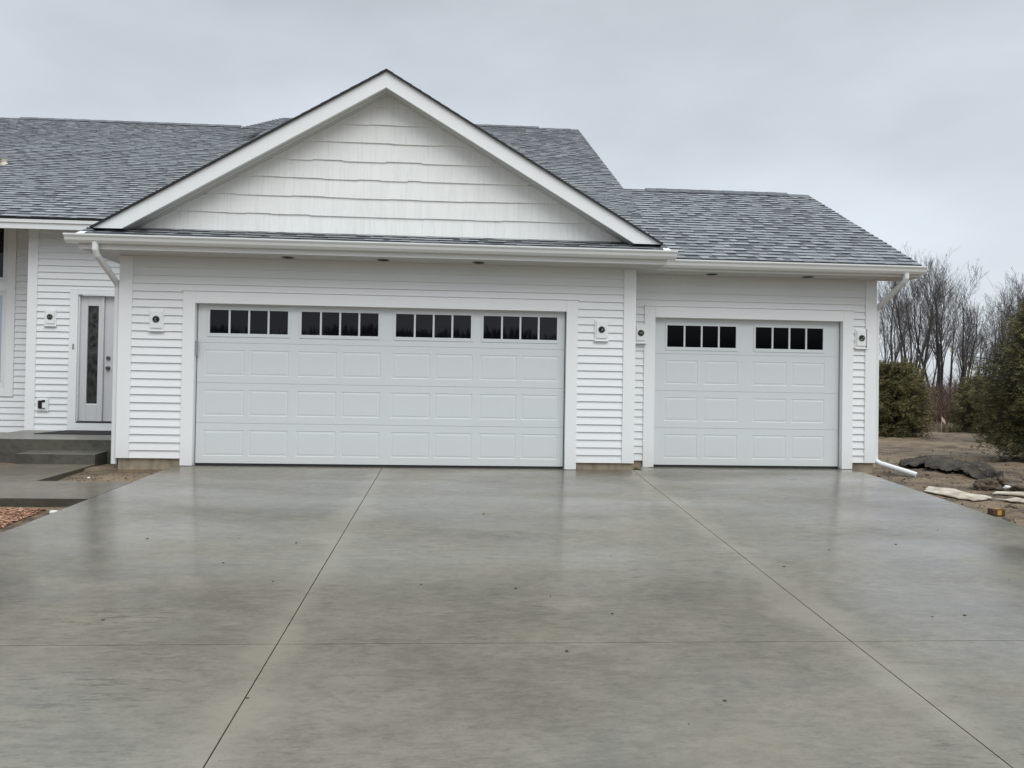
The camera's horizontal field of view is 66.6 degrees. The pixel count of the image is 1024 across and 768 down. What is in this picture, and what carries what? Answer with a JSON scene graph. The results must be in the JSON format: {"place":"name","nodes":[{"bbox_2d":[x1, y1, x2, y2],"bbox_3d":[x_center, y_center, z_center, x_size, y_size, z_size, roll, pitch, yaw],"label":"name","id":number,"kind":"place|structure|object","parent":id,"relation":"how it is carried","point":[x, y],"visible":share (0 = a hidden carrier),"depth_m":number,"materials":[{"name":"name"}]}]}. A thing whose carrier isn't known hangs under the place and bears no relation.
{"place":"outdoors","nodes":[
{"label":"outdoors","id":0,"kind":"place"},
{"bbox_2d":[0,463,131,506],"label":"path","id":1,"kind":"structure","parent":0,"point":[31,485],"depth_m":8.67,"materials":[{"name":"concrete"}]},
{"bbox_2d":[15,450,106,464],"bbox_3d":[-6.094,1.004,10.553,1.025,0.174,0.357,1,-1,-4],"label":"concrete step","id":2,"kind":"object","parent":1,"relation":"on","point":[59,457],"visible":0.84,"depth_m":10.39,"materials":[{"name":"grey concrete"}]},
{"bbox_2d":[0,465,1023,767],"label":"driveway","id":3,"kind":"structure","parent":0,"point":[390,617],"depth_m":4.82,"materials":[{"name":"concrete"}]},
{"bbox_2d":[0,431,1023,532],"bbox_3d":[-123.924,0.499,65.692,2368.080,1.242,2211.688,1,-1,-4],"label":"ground","id":4,"kind":"structure","parent":0,"point":[949,442],"depth_m":11.20,"materials":[{"name":"brown soil"}]},
{"bbox_2d":[0,507,45,527],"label":"red chips","id":5,"kind":"object","parent":4,"relation":"on","point":[4,516],"visible":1,"depth_m":7.65,"materials":[{"name":"red gravel"}]},
{"bbox_2d":[0,430,117,463],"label":"concrete porch","id":6,"kind":"object","parent":4,"relation":"on","point":[12,444],"visible":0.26,"depth_m":10.74,"materials":[{"name":"grey concrete"}]},
{"bbox_2d":[34,430,110,434],"bbox_3d":[-6.256,0.747,11.890,1.650,0.038,0.680,1,-1,-4],"label":"doormat","id":7,"kind":"object","parent":6,"relation":"on","point":[88,432],"visible":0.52,"depth_m":11.75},
{"bbox_2d":[0,69,927,476],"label":"house","id":8,"kind":"structure","parent":4,"relation":"on","point":[384,267],"depth_m":10.49,"materials":[{"name":"white plastic"}]},
{"bbox_2d":[0,291,6,386],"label":"window","id":9,"kind":"structure","parent":8,"relation":"in","point":[3,294],"depth_m":12.79,"materials":[{"name":"white metal"}]},
{"bbox_2d":[0,228,7,281],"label":"window","id":10,"kind":"structure","parent":8,"relation":"in","point":[3,231],"depth_m":12.81,"materials":[{"name":"white metal"}]},
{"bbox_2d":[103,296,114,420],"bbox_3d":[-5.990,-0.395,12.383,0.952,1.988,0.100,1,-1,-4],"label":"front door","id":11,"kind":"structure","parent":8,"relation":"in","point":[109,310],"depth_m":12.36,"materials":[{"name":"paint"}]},
{"bbox_2d":[195,304,564,468],"bbox_3d":[-1.721,0.037,10.424,4.877,2.143,0.058,1,-1,-4],"label":"garage door","id":12,"kind":"structure","parent":8,"relation":"in","point":[277,385],"depth_m":10.40,"materials":[{"name":"paint"}]},
{"bbox_2d":[653,318,838,468],"bbox_3d":[3.372,0.130,11.220,2.737,2.143,0.058,1,-1,-4],"label":"garage door","id":13,"kind":"structure","parent":8,"relation":"in","point":[730,393],"depth_m":11.20,"materials":[{"name":"paint"}]},
{"bbox_2d":[12,449,1023,525],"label":"earth crumbs","id":14,"kind":"object","parent":4,"relation":"on","point":[1009,505],"visible":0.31,"depth_m":10.17,"materials":[{"name":"brown soil"}]},
{"bbox_2d":[879,319,888,356],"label":"bare tree","id":15,"kind":"object","parent":4,"relation":"on","point":[882,332],"visible":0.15,"depth_m":55.60,"materials":[{"name":"brown plant"}]},
{"bbox_2d":[878,289,916,361],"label":"bare tree","id":16,"kind":"object","parent":4,"relation":"on","point":[898,344],"visible":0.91,"depth_m":45.44,"materials":[{"name":"brown plant"}]},
{"bbox_2d":[877,287,922,361],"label":"bare tree","id":17,"kind":"object","parent":4,"relation":"on","point":[885,358],"visible":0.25,"depth_m":74.69,"materials":[{"name":"brown plant"}]},
{"bbox_2d":[877,243,924,361],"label":"bare tree","id":18,"kind":"object","parent":4,"relation":"on","point":[889,319],"visible":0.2,"depth_m":69.20,"materials":[{"name":"brown plant"}]},
{"bbox_2d":[878,354,939,437],"bbox_3d":[11.304,0.489,23.290,2.639,2.701,2.650,1,-1,-28],"label":"cedar bush","id":19,"kind":"object","parent":4,"relation":"on","point":[901,391],"visible":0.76,"depth_m":22.68,"materials":[{"name":"green plant"}]},
{"bbox_2d":[877,262,963,386],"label":"bare tree","id":20,"kind":"object","parent":4,"relation":"on","point":[931,320],"visible":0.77,"depth_m":45.75,"materials":[{"name":"brown plant"}]},
{"bbox_2d":[877,260,964,374],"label":"bare tree","id":21,"kind":"object","parent":4,"relation":"on","point":[925,344],"visible":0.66,"depth_m":48.09,"materials":[{"name":"brown plant"}]},
{"bbox_2d":[880,379,965,425],"bbox_3d":[47.071,1.384,47.770,67.630,2.429,28.171,1,-1,-4],"label":"red brush","id":22,"kind":"object","parent":4,"relation":"on","point":[943,400],"visible":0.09,"depth_m":33.78,"materials":[{"name":"brown plant"}]},
{"bbox_2d":[902,276,946,368],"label":"bare tree","id":23,"kind":"object","parent":4,"relation":"on","point":[920,320],"visible":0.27,"depth_m":51.55,"materials":[{"name":"brown plant"}]},
{"bbox_2d":[889,420,964,432],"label":"dead grass","id":24,"kind":"structure","parent":4,"relation":"on","point":[937,427],"depth_m":28.21,"materials":[{"name":"beige plant"}]},
{"bbox_2d":[906,308,952,389],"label":"bare tree","id":25,"kind":"object","parent":4,"relation":"on","point":[943,346],"visible":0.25,"depth_m":64.99,"materials":[{"name":"brown plant"}]},
{"bbox_2d":[890,255,979,386],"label":"bare tree","id":26,"kind":"object","parent":4,"relation":"on","point":[916,337],"visible":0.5,"depth_m":47.90,"materials":[{"name":"brown plant"}]},
{"bbox_2d":[897,248,973,389],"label":"bare tree","id":27,"kind":"object","parent":4,"relation":"on","point":[937,354],"visible":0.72,"depth_m":47.71,"materials":[{"name":"brown plant"}]},
{"bbox_2d":[923,258,966,385],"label":"bare tree","id":28,"kind":"object","parent":4,"relation":"on","point":[932,268],"visible":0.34,"depth_m":68.58,"materials":[{"name":"brown plant"}]},
{"bbox_2d":[899,455,1003,478],"bbox_3d":[6.697,1.260,12.031,0.912,0.288,1.975,1,-1,-4],"label":"dirt mound","id":29,"kind":"object","parent":4,"relation":"on","point":[976,469],"visible":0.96,"depth_m":11.46,"materials":[{"name":"grey soil"}]},
{"bbox_2d":[942,293,965,388],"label":"bare tree","id":30,"kind":"object","parent":4,"relation":"on","point":[951,369],"visible":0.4,"depth_m":74.15,"materials":[{"name":"brown plant"}]},
{"bbox_2d":[924,368,988,393],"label":"wood","id":31,"kind":"object","parent":4,"relation":"on","point":[947,383],"visible":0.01,"depth_m":83.84,"materials":[{"name":"brown plant"}]},
{"bbox_2d":[924,486,992,500],"bbox_3d":[5.370,1.322,9.403,0.710,0.082,0.577,0,-1,39],"label":"cream sheet","id":32,"kind":"object","parent":4,"relation":"on","point":[955,493],"visible":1,"depth_m":9.36,"materials":[{"name":"beige stone"}]},
{"bbox_2d":[937,259,987,381],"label":"bare tree","id":33,"kind":"object","parent":4,"relation":"on","point":[962,340],"visible":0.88,"depth_m":49.20,"materials":[{"name":"brown plant"}]},
{"bbox_2d":[944,324,989,385],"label":"bare tree","id":34,"kind":"object","parent":4,"relation":"on","point":[971,354],"visible":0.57,"depth_m":53.06,"materials":[{"name":"brown plant"}]},
{"bbox_2d":[944,372,1005,432],"bbox_3d":[16.379,0.825,27.031,2.597,2.491,2.585,1,-1,-4],"label":"cedar bush","id":35,"kind":"object","parent":4,"relation":"on","point":[965,407],"visible":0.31,"depth_m":27.08,"materials":[{"name":"green plant"}]},
{"bbox_2d":[969,483,988,490],"bbox_3d":[5.914,1.314,9.892,0.259,0.135,0.223,1,-1,-4],"label":"dirt clod","id":36,"kind":"object","parent":4,"relation":"on","point":[980,486],"visible":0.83,"depth_m":9.82,"materials":[{"name":"soil"}]},
{"bbox_2d":[945,294,1016,391],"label":"bare tree","id":37,"kind":"object","parent":4,"relation":"on","point":[970,317],"visible":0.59,"depth_m":69.42,"materials":[{"name":"brown plant"}]},
{"bbox_2d":[966,318,995,375],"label":"bare tree","id":38,"kind":"object","parent":4,"relation":"on","point":[982,338],"visible":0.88,"depth_m":46.16,"materials":[{"name":"brown plant"}]},
{"bbox_2d":[949,295,1023,461],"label":"cedar tree","id":39,"kind":"object","parent":4,"relation":"on","point":[1003,388],"visible":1,"depth_m":14.42,"materials":[{"name":"green plant"}]},
{"bbox_2d":[974,330,1000,374],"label":"bare tree","id":40,"kind":"object","parent":4,"relation":"on","point":[988,356],"visible":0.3,"depth_m":69.66,"materials":[{"name":"brown plant"}]},
{"bbox_2d":[972,323,1002,378],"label":"bare tree","id":41,"kind":"object","parent":4,"relation":"on","point":[992,331],"visible":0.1,"depth_m":51.12,"materials":[{"name":"brown plant"}]},
{"bbox_2d":[974,477,1003,490],"bbox_3d":[6.160,1.302,10.101,0.370,0.183,0.265,1,-1,14],"label":"dirt clod","id":42,"kind":"object","parent":4,"relation":"on","point":[991,484],"visible":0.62,"depth_m":10.02,"materials":[{"name":"soil"}]},
{"bbox_2d":[972,299,1005,365],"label":"bare tree","id":43,"kind":"object","parent":4,"relation":"on","point":[991,324],"visible":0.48,"depth_m":67.93,"materials":[{"name":"brown plant"}]},
{"bbox_2d":[964,270,1023,355],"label":"bare tree","id":44,"kind":"object","parent":4,"relation":"on","point":[1010,306],"visible":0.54,"depth_m":34.63,"materials":[{"name":"brown plant"}]},
{"bbox_2d":[987,508,1004,515],"bbox_3d":[5.190,1.371,8.352,0.140,0.078,0.096,1,-1,-4],"label":"carton","id":45,"kind":"object","parent":4,"relation":"on","point":[996,511],"visible":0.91,"depth_m":8.31,"materials":[{"name":"brown cardboard"}]},
{"bbox_2d":[974,299,1023,442],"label":"cedar tree","id":46,"kind":"object","parent":4,"relation":"on","point":[995,383],"visible":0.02,"depth_m":21.48,"materials":[{"name":"green plant"}]},
{"bbox_2d":[982,306,1018,363],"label":"bare tree","id":47,"kind":"object","parent":4,"relation":"on","point":[995,327],"visible":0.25,"depth_m":47.37,"materials":[{"name":"brown plant"}]},
{"bbox_2d":[992,476,1009,487],"bbox_3d":[6.463,1.303,10.311,0.262,0.191,0.342,1,-1,-4],"label":"dirt clod","id":48,"kind":"object","parent":4,"relation":"on","point":[1002,481],"visible":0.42,"depth_m":10.22,"materials":[{"name":"soil"}]},
{"bbox_2d":[982,280,1023,358],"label":"bare tree","id":49,"kind":"object","parent":4,"relation":"on","point":[1001,316],"visible":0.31,"depth_m":42.33,"materials":[{"name":"brown plant"}]},
{"bbox_2d":[988,266,1023,338],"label":"bare tree","id":50,"kind":"object","parent":4,"relation":"on","point":[1009,292],"visible":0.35,"depth_m":40.27,"materials":[{"name":"brown plant"}]},
{"bbox_2d":[992,491,1023,495],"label":"cream sheet","id":51,"kind":"object","parent":4,"relation":"on","point":[1010,493],"visible":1,"depth_m":9.46,"materials":[{"name":"beige stone"}]},
{"bbox_2d":[995,497,1023,502],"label":"cream sheet","id":52,"kind":"object","parent":4,"relation":"on","point":[1015,499],"visible":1,"depth_m":9.02,"materials":[{"name":"beige stone"}]},
{"bbox_2d":[999,284,1023,341],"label":"bare tree","id":53,"kind":"object","parent":4,"relation":"on","point":[1010,312],"visible":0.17,"depth_m":38.52,"materials":[{"name":"brown plant"}]},
{"bbox_2d":[1003,278,1023,334],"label":"bare tree","id":54,"kind":"object","parent":4,"relation":"on","point":[1017,297],"visible":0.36,"depth_m":33.27,"materials":[{"name":"brown plant"}]},
{"bbox_2d":[1009,484,1023,491],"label":"dirt clod","id":55,"kind":"object","parent":4,"relation":"on","point":[1017,488],"visible":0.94,"depth_m":9.68,"materials":[{"name":"brown soil"}]},
{"bbox_2d":[0,0,1023,390],"label":"sky","id":56,"kind":"structure","parent":0,"point":[904,119],"materials":[{"name":"grey"}]}
]}

